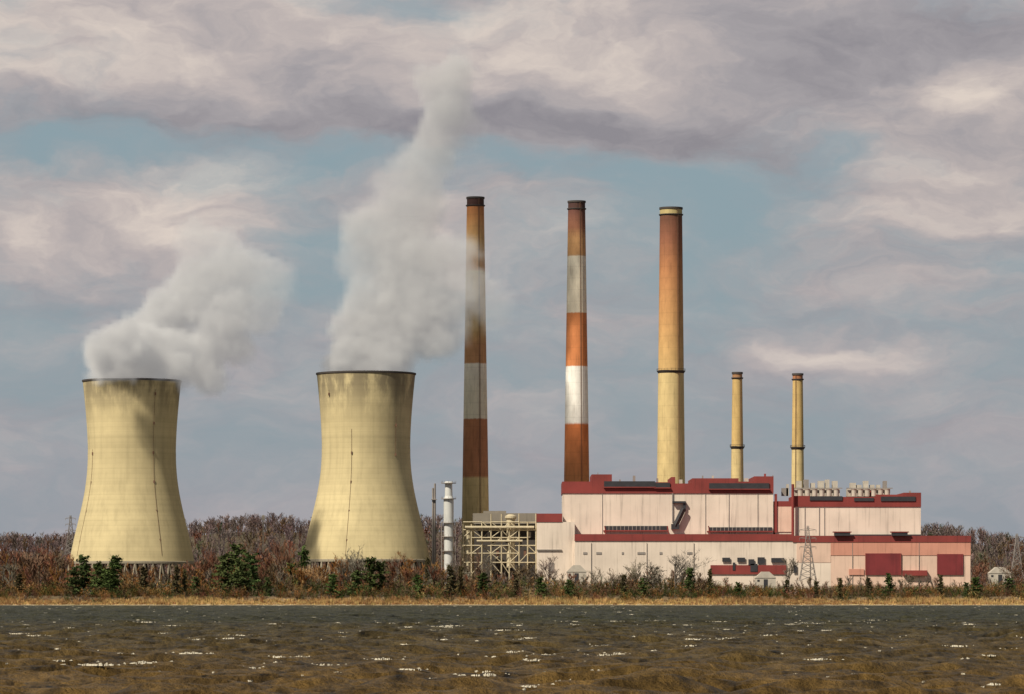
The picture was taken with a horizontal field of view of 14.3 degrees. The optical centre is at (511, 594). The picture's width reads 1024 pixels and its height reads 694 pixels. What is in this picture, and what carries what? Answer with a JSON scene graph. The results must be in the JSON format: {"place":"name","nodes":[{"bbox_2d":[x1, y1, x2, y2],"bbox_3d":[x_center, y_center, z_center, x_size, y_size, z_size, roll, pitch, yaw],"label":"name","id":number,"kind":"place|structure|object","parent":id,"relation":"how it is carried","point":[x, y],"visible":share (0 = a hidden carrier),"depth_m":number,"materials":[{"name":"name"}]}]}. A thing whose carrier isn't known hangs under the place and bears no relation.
{"place":"outdoors","nodes":[
{"label":"outdoors","id":0,"kind":"place"},
{"bbox_2d":[0,605,1023,693],"bbox_3d":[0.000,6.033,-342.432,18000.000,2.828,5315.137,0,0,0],"label":"water","id":1,"kind":"structure","parent":0,"point":[915,660],"depth_m":411.09,"materials":[{"name":"brown liquid"}]},
{"bbox_2d":[3,604,1021,689],"bbox_3d":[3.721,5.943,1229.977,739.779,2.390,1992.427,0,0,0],"label":"whitecaps","id":2,"kind":"object","parent":1,"relation":"on","point":[145,662],"visible":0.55,"depth_m":386.02,"materials":[{"name":"liquid"}]},
{"bbox_2d":[0,531,1023,604],"bbox_3d":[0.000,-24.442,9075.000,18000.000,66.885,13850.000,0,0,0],"label":"ground","id":3,"kind":"structure","parent":0,"point":[238,541],"depth_m":2363.64,"materials":[{"name":"brown plant"}]},
{"bbox_2d":[0,544,26,584],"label":"bare tree","id":4,"kind":"object","parent":3,"relation":"on","point":[10,553],"visible":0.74,"depth_m":2450.75,"materials":[{"name":"brown plant"}]},
{"bbox_2d":[13,573,24,596],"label":"cedar tree","id":5,"kind":"object","parent":3,"relation":"on","point":[19,578],"visible":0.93,"depth_m":2319.23,"materials":[{"name":"green plant"}]},
{"bbox_2d":[25,543,53,589],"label":"bare tree","id":6,"kind":"object","parent":3,"relation":"on","point":[34,549],"visible":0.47,"depth_m":2437.35,"materials":[{"name":"brown plant"}]},
{"bbox_2d":[64,515,75,554],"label":"transmission tower","id":7,"kind":"structure","parent":3,"relation":"on","point":[70,529],"depth_m":3099.36,"materials":[{"name":"grey metal"}]},
{"bbox_2d":[64,567,85,596],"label":"pine tree","id":8,"kind":"object","parent":3,"relation":"on","point":[75,573],"visible":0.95,"depth_m":2320.83,"materials":[{"name":"green plant"}]},
{"bbox_2d":[68,554,97,596],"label":"pine tree","id":9,"kind":"object","parent":3,"relation":"on","point":[85,566],"visible":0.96,"depth_m":2328.98,"materials":[{"name":"green plant"}]},
{"bbox_2d":[85,561,112,596],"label":"pine tree","id":10,"kind":"object","parent":3,"relation":"on","point":[98,566],"visible":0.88,"depth_m":2323.17,"materials":[{"name":"green plant"}]},
{"bbox_2d":[97,569,116,596],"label":"pine tree","id":11,"kind":"object","parent":3,"relation":"on","point":[106,575],"visible":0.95,"depth_m":2311.17,"materials":[{"name":"green plant"}]},
{"bbox_2d":[103,555,125,595],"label":"pine tree","id":12,"kind":"object","parent":3,"relation":"on","point":[114,561],"visible":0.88,"depth_m":2330.47,"materials":[{"name":"green plant"}]},
{"bbox_2d":[67,378,196,585],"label":"cooling tower","id":13,"kind":"structure","parent":3,"relation":"on","point":[131,511],"depth_m":2504.05,"materials":[{"name":"concrete"}]},
{"bbox_2d":[136,565,149,594],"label":"cedar tree","id":14,"kind":"object","parent":3,"relation":"on","point":[143,576],"visible":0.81,"depth_m":2349.35,"materials":[{"name":"green plant"}]},
{"bbox_2d":[171,565,183,596],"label":"cedar tree","id":15,"kind":"object","parent":3,"relation":"on","point":[176,576],"visible":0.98,"depth_m":2299.41,"materials":[{"name":"green plant"}]},
{"bbox_2d":[181,568,189,596],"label":"cedar tree","id":16,"kind":"object","parent":3,"relation":"on","point":[184,581],"visible":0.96,"depth_m":2304.41,"materials":[{"name":"green plant"}]},
{"bbox_2d":[189,576,201,596],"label":"pine tree","id":17,"kind":"object","parent":3,"relation":"on","point":[195,585],"visible":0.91,"depth_m":2319.64,"materials":[{"name":"green plant"}]},
{"bbox_2d":[202,547,220,578],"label":"bare tree","id":18,"kind":"object","parent":3,"relation":"on","point":[212,557],"visible":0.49,"depth_m":2437.42,"materials":[{"name":"brown plant"}]},
{"bbox_2d":[210,552,236,595],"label":"pine tree","id":19,"kind":"object","parent":3,"relation":"on","point":[226,560],"visible":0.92,"depth_m":2338.30,"materials":[{"name":"green plant"}]},
{"bbox_2d":[220,543,252,586],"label":"pine tree","id":20,"kind":"object","parent":3,"relation":"on","point":[236,549],"visible":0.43,"depth_m":2368.99,"materials":[{"name":"green plant"}]},
{"bbox_2d":[228,560,256,595],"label":"pine tree","id":21,"kind":"object","parent":3,"relation":"on","point":[242,582],"visible":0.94,"depth_m":2328.90,"materials":[{"name":"green plant"}]},
{"bbox_2d":[241,552,261,595],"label":"pine tree","id":22,"kind":"object","parent":3,"relation":"on","point":[250,559],"visible":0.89,"depth_m":2348.55,"materials":[{"name":"green plant"}]},
{"bbox_2d":[262,515,264,584],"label":"utility pole","id":23,"kind":"object","parent":3,"relation":"on","point":[263,517],"visible":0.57,"depth_m":2559.67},
{"bbox_2d":[261,577,273,595],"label":"pine tree","id":24,"kind":"object","parent":3,"relation":"on","point":[267,586],"visible":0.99,"depth_m":2309.56,"materials":[{"name":"green plant"}]},
{"bbox_2d":[263,538,293,573],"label":"bare tree","id":25,"kind":"object","parent":3,"relation":"on","point":[275,548],"visible":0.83,"depth_m":2459.53,"materials":[{"name":"brown plant"}]},
{"bbox_2d":[283,563,297,586],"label":"pine tree","id":26,"kind":"object","parent":3,"relation":"on","point":[290,566],"visible":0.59,"depth_m":2398.89,"materials":[{"name":"green plant"}]},
{"bbox_2d":[294,545,310,586],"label":"pine tree","id":27,"kind":"object","parent":3,"relation":"on","point":[304,553],"visible":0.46,"depth_m":2448.58,"materials":[{"name":"green plant"}]},
{"bbox_2d":[299,563,326,587],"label":"bare tree","id":28,"kind":"object","parent":3,"relation":"on","point":[314,575],"visible":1,"depth_m":2378.68,"materials":[{"name":"brown plant"}]},
{"bbox_2d":[322,573,344,598],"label":"pine tree","id":29,"kind":"object","parent":3,"relation":"on","point":[332,579],"visible":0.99,"depth_m":2298.87,"materials":[{"name":"green plant"}]},
{"bbox_2d":[326,553,350,589],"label":"bare tree","id":30,"kind":"object","parent":3,"relation":"on","point":[336,563],"visible":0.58,"depth_m":2430.59,"materials":[{"name":"brown plant"}]},
{"bbox_2d":[337,547,366,584],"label":"bare tree","id":31,"kind":"object","parent":3,"relation":"on","point":[354,564],"visible":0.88,"depth_m":2398.98,"materials":[{"name":"brown plant"}]},
{"bbox_2d":[347,570,365,595],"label":"pine tree","id":32,"kind":"object","parent":3,"relation":"on","point":[356,575],"visible":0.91,"depth_m":2318.97,"materials":[{"name":"green plant"}]},
{"bbox_2d":[300,370,430,583],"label":"cooling tower","id":33,"kind":"structure","parent":3,"relation":"on","point":[366,499],"depth_m":2503.80,"materials":[{"name":"concrete"}]},
{"bbox_2d":[361,556,381,595],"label":"pine tree","id":34,"kind":"object","parent":3,"relation":"on","point":[370,566],"visible":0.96,"depth_m":2343.80,"materials":[{"name":"green plant"}]},
{"bbox_2d":[374,561,393,594],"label":"pine tree","id":35,"kind":"object","parent":3,"relation":"on","point":[380,566],"visible":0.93,"depth_m":2349.04,"materials":[{"name":"green plant"}]},
{"bbox_2d":[378,552,406,580],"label":"bare tree","id":36,"kind":"object","parent":3,"relation":"on","point":[392,568],"visible":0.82,"depth_m":2428.81,"materials":[{"name":"brown plant"}]},
{"bbox_2d":[390,551,416,580],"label":"bare tree","id":37,"kind":"object","parent":3,"relation":"on","point":[408,561],"visible":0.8,"depth_m":2431.81,"materials":[{"name":"brown plant"}]},
{"bbox_2d":[408,574,424,596],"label":"pine tree","id":38,"kind":"object","parent":3,"relation":"on","point":[418,582],"visible":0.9,"depth_m":2309.69,"materials":[{"name":"green plant"}]},
{"bbox_2d":[424,556,430,583],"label":"cedar tree","id":39,"kind":"object","parent":3,"relation":"on","point":[427,562],"visible":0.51,"depth_m":2439.50,"materials":[{"name":"green plant"}]},
{"bbox_2d":[431,483,436,568],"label":"exhaust stack","id":40,"kind":"object","parent":3,"relation":"on","point":[433,499],"visible":0.74,"depth_m":2619.46,"materials":[{"name":"grey metal"}]},
{"bbox_2d":[444,481,453,583],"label":"column","id":41,"kind":"structure","parent":3,"relation":"on","point":[449,517],"depth_m":2512.59,"materials":[{"name":"white metal"}]},
{"bbox_2d":[441,481,455,569],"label":"platforms","id":42,"kind":"object","parent":41,"relation":"attached to","point":[448,534],"visible":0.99,"depth_m":2512.75,"materials":[{"name":"grey metal"}]},
{"bbox_2d":[444,565,459,596],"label":"cedar tree","id":43,"kind":"object","parent":3,"relation":"on","point":[451,583],"visible":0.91,"depth_m":2308.97,"materials":[{"name":"green plant"}]},
{"bbox_2d":[447,557,466,577],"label":"bare tree","id":44,"kind":"object","parent":3,"relation":"on","point":[451,563],"visible":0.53,"depth_m":2439.54,"materials":[{"name":"brown plant"}]},
{"bbox_2d":[456,565,465,596],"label":"cedar tree","id":45,"kind":"object","parent":3,"relation":"on","point":[460,575],"visible":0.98,"depth_m":2319.24,"materials":[{"name":"green plant"}]},
{"bbox_2d":[461,196,488,583],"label":"smokestack","id":46,"kind":"object","parent":3,"relation":"on","point":[475,493],"visible":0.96,"depth_m":2594.14,"materials":[{"name":"paint"}]},
{"bbox_2d":[464,552,489,581],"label":"bare tree","id":47,"kind":"object","parent":3,"relation":"on","point":[479,560],"visible":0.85,"depth_m":2439.01,"materials":[{"name":"brown plant"}]},
{"bbox_2d":[474,572,492,595],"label":"pine tree","id":48,"kind":"object","parent":3,"relation":"on","point":[481,582],"visible":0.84,"depth_m":2329.15,"materials":[{"name":"green plant"}]},
{"bbox_2d":[480,554,496,576],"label":"bare tree","id":49,"kind":"object","parent":3,"relation":"on","point":[488,566],"visible":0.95,"depth_m":2429.93,"materials":[{"name":"brown plant"}]},
{"bbox_2d":[462,511,536,586],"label":"steel pipe rack","id":50,"kind":"object","parent":3,"relation":"on","point":[506,542],"visible":0.94,"depth_m":2523.97,"materials":[{"name":"metal"}]},
{"bbox_2d":[0,572,1023,602],"bbox_3d":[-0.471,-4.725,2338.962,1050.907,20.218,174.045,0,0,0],"label":"shoreline scrub","id":51,"kind":"object","parent":3,"relation":"on","point":[429,591],"visible":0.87,"depth_m":2322.30,"materials":[{"name":"brown plant"}]},
{"bbox_2d":[0,512,1023,586],"bbox_3d":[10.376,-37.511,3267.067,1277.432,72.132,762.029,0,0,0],"label":"distant forest","id":52,"kind":"object","parent":3,"relation":"on","point":[1000,542],"visible":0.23,"depth_m":3338.30,"materials":[{"name":"brown plant"}]},
{"bbox_2d":[0,546,1023,594],"bbox_3d":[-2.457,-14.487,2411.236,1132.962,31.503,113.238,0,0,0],"label":"bare woodland","id":53,"kind":"object","parent":3,"relation":"on","point":[33,565],"visible":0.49,"depth_m":2402.84,"materials":[{"name":"brown plant"}]},
{"bbox_2d":[0,594,1023,604],"bbox_3d":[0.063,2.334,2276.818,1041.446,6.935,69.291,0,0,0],"label":"shoreline reeds","id":54,"kind":"object","parent":3,"relation":"on","point":[180,600],"visible":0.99,"depth_m":2259.03,"materials":[{"name":"beige plant"}]},
{"bbox_2d":[2,567,1023,586],"bbox_3d":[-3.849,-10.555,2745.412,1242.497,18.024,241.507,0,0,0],"label":"woodland","id":55,"kind":"object","parent":3,"relation":"on","point":[976,572],"visible":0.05,"depth_m":2688.11,"materials":[{"name":"brown plant"}]},
{"bbox_2d":[511,573,519,596],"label":"cedar tree","id":56,"kind":"object","parent":3,"relation":"on","point":[516,587],"visible":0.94,"depth_m":2319.47,"materials":[{"name":"green plant"}]},
{"bbox_2d":[510,563,545,585],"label":"bare tree","id":57,"kind":"object","parent":3,"relation":"on","point":[522,574],"visible":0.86,"depth_m":2401.00,"materials":[{"name":"brown plant"}]},
{"bbox_2d":[534,577,547,596],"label":"pine tree","id":58,"kind":"object","parent":3,"relation":"on","point":[539,590],"visible":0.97,"depth_m":2314.12,"materials":[{"name":"green plant"}]},
{"bbox_2d":[538,556,558,583],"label":"bare tree","id":59,"kind":"object","parent":3,"relation":"on","point":[549,569],"visible":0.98,"depth_m":2418.68,"materials":[{"name":"plant"}]},
{"bbox_2d":[560,579,574,596],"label":"pine tree","id":60,"kind":"object","parent":3,"relation":"on","point":[567,583],"visible":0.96,"depth_m":2299.31,"materials":[{"name":"green plant"}]},
{"bbox_2d":[564,200,588,481],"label":"smokestack","id":61,"kind":"object","parent":3,"relation":"on","point":[576,458],"visible":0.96,"depth_m":2634.26,"materials":[{"name":"paint"}]},
{"bbox_2d":[567,565,586,588],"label":"white shed","id":62,"kind":"structure","parent":3,"relation":"on","point":[579,571],"depth_m":2459.85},
{"bbox_2d":[587,567,608,586],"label":"bare tree","id":63,"kind":"object","parent":3,"relation":"on","point":[594,578],"visible":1,"depth_m":2370.17,"materials":[{"name":"plant"}]},
{"bbox_2d":[607,568,624,587],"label":"bare tree","id":64,"kind":"object","parent":3,"relation":"on","point":[612,578],"visible":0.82,"depth_m":2378.49,"materials":[{"name":"plant"}]},
{"bbox_2d":[618,574,628,595],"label":"cedar tree","id":65,"kind":"object","parent":3,"relation":"on","point":[623,579],"visible":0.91,"depth_m":2319.31,"materials":[{"name":"green plant"}]},
{"bbox_2d":[624,561,645,582],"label":"bare tree","id":66,"kind":"object","parent":3,"relation":"on","point":[633,570],"visible":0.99,"depth_m":2387.52,"materials":[{"name":"brown plant"}]},
{"bbox_2d":[636,577,651,596],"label":"pine tree","id":67,"kind":"object","parent":3,"relation":"on","point":[642,584],"visible":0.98,"depth_m":2309.14,"materials":[{"name":"green plant"}]},
{"bbox_2d":[640,561,666,587],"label":"bare tree","id":68,"kind":"object","parent":3,"relation":"on","point":[654,577],"visible":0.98,"depth_m":2366.27,"materials":[{"name":"brown plant"}]},
{"bbox_2d":[562,493,772,533],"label":"boiler house walls","id":69,"kind":"structure","parent":3,"relation":"on","point":[583,511],"depth_m":2534.00,"materials":[{"name":"beige metal"}]},
{"bbox_2d":[561,474,773,495],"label":"boiler house fascia","id":70,"kind":"structure","parent":69,"relation":"attached to","point":[601,483],"depth_m":2533.40,"materials":[{"name":"red metal"}]},
{"bbox_2d":[602,493,772,533],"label":"louvres and conveyor","id":71,"kind":"object","parent":69,"relation":"attached to","point":[675,525],"visible":1,"depth_m":2533.20,"materials":[{"name":"brown metal"}]},
{"bbox_2d":[619,474,910,496],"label":"rooftop equipment","id":72,"kind":"object","parent":69,"relation":"on","point":[855,490],"visible":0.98,"depth_m":2548.00,"materials":[{"name":"white metal"}]},
{"bbox_2d":[657,206,684,482],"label":"smokestack","id":73,"kind":"object","parent":3,"relation":"on","point":[671,444],"visible":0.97,"depth_m":2633.02,"materials":[{"name":"paint"}]},
{"bbox_2d":[668,549,710,589],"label":"bare tree","id":74,"kind":"object","parent":3,"relation":"on","point":[677,565],"visible":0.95,"depth_m":2378.64,"materials":[{"name":"plant"}]},
{"bbox_2d":[683,567,696,596],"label":"pine tree","id":75,"kind":"object","parent":3,"relation":"on","point":[689,577],"visible":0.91,"depth_m":2339.27,"materials":[{"name":"green plant"}]},
{"bbox_2d":[537,543,852,585],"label":"wall details","id":76,"kind":"structure","parent":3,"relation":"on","point":[661,553],"depth_m":2499.70,"materials":[{"name":"white"}]},
{"bbox_2d":[706,568,712,597],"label":"cedar tree","id":77,"kind":"object","parent":3,"relation":"on","point":[709,579],"visible":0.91,"depth_m":2319.50,"materials":[{"name":"green plant"}]},
{"bbox_2d":[730,372,744,481],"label":"smokestack","id":78,"kind":"object","parent":3,"relation":"on","point":[737,446],"visible":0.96,"depth_m":2636.77,"materials":[{"name":"paint"}]},
{"bbox_2d":[734,582,743,596],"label":"pine tree","id":79,"kind":"object","parent":3,"relation":"on","point":[737,588],"visible":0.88,"depth_m":2299.58,"materials":[{"name":"green plant"}]},
{"bbox_2d":[536,514,970,589],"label":"turbine hall walls","id":80,"kind":"structure","parent":3,"relation":"on","point":[832,562],"depth_m":2500.00,"materials":[{"name":"beige metal"}]},
{"bbox_2d":[575,531,970,575],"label":"turbine hall trim and doors","id":81,"kind":"structure","parent":80,"relation":"attached to","point":[890,563],"depth_m":2499.30,"materials":[{"name":"red metal"}]},
{"bbox_2d":[755,572,775,591],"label":"white shed","id":82,"kind":"object","parent":3,"relation":"on","point":[765,579],"visible":0.71,"depth_m":2405.00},
{"bbox_2d":[783,579,791,596],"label":"cedar tree","id":83,"kind":"object","parent":3,"relation":"on","point":[786,584],"visible":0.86,"depth_m":2309.61,"materials":[{"name":"green plant"}]},
{"bbox_2d":[781,558,798,579],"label":"bare tree","id":84,"kind":"object","parent":3,"relation":"on","point":[792,568],"visible":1,"depth_m":2419.93,"materials":[{"name":"brown plant"}]},
{"bbox_2d":[790,373,804,487],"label":"smokestack","id":85,"kind":"object","parent":3,"relation":"on","point":[797,447],"visible":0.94,"depth_m":2636.75,"materials":[{"name":"paint"}]},
{"bbox_2d":[799,526,816,580],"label":"transmission tower","id":86,"kind":"structure","parent":3,"relation":"on","point":[810,556],"depth_m":2469.04,"materials":[{"name":"grey metal"}]},
{"bbox_2d":[811,581,819,597],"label":"cedar tree","id":87,"kind":"object","parent":3,"relation":"on","point":[815,586],"visible":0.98,"depth_m":2309.55,"materials":[{"name":"green plant"}]},
{"bbox_2d":[834,578,844,598],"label":"cedar tree","id":88,"kind":"object","parent":3,"relation":"on","point":[840,586],"visible":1,"depth_m":2299.57,"materials":[{"name":"green plant"}]},
{"bbox_2d":[773,484,920,535],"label":"boiler annex","id":89,"kind":"object","parent":3,"relation":"on","point":[880,515],"visible":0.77,"depth_m":2536.00,"materials":[{"name":"white metal"}]},
{"bbox_2d":[862,577,872,596],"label":"cedar tree","id":90,"kind":"object","parent":3,"relation":"on","point":[868,582],"visible":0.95,"depth_m":2319.51,"materials":[{"name":"green plant"}]},
{"bbox_2d":[878,573,897,596],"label":"pine tree","id":91,"kind":"object","parent":3,"relation":"on","point":[889,585],"visible":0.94,"depth_m":2309.44,"materials":[{"name":"green plant"}]},
{"bbox_2d":[902,574,917,587],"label":"bare tree","id":92,"kind":"object","parent":3,"relation":"on","point":[911,579],"visible":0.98,"depth_m":2399.85,"materials":[{"name":"brown plant"}]},
{"bbox_2d":[936,574,943,596],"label":"cedar tree","id":93,"kind":"object","parent":3,"relation":"on","point":[940,585],"visible":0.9,"depth_m":2309.34,"materials":[{"name":"green plant"}]},
{"bbox_2d":[961,582,971,597],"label":"pine tree","id":94,"kind":"object","parent":3,"relation":"on","point":[966,585],"visible":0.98,"depth_m":2294.36,"materials":[{"name":"green plant"}]},
{"bbox_2d":[966,577,986,598],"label":"pine tree","id":95,"kind":"object","parent":3,"relation":"on","point":[975,585],"visible":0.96,"depth_m":2289.27,"materials":[{"name":"green plant"}]},
{"bbox_2d":[988,567,1010,586],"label":"white shed","id":96,"kind":"structure","parent":3,"relation":"on","point":[995,574],"depth_m":2450.00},
{"bbox_2d":[1000,578,1015,594],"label":"pine tree","id":97,"kind":"object","parent":3,"relation":"on","point":[1009,580],"visible":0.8,"depth_m":2348.84,"materials":[{"name":"green plant"}]},
{"bbox_2d":[998,561,1023,584],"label":"bare tree","id":98,"kind":"object","parent":3,"relation":"on","point":[1015,573],"visible":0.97,"depth_m":2429.60,"materials":[{"name":"brown plant"}]},
{"bbox_2d":[1009,534,1023,580],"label":"transmission tower","id":99,"kind":"structure","parent":3,"relation":"on","point":[1016,542],"depth_m":2479.88,"materials":[{"name":"grey metal"}]},
{"bbox_2d":[0,0,1023,554],"label":"sky","id":100,"kind":"structure","parent":0,"point":[239,202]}
]}

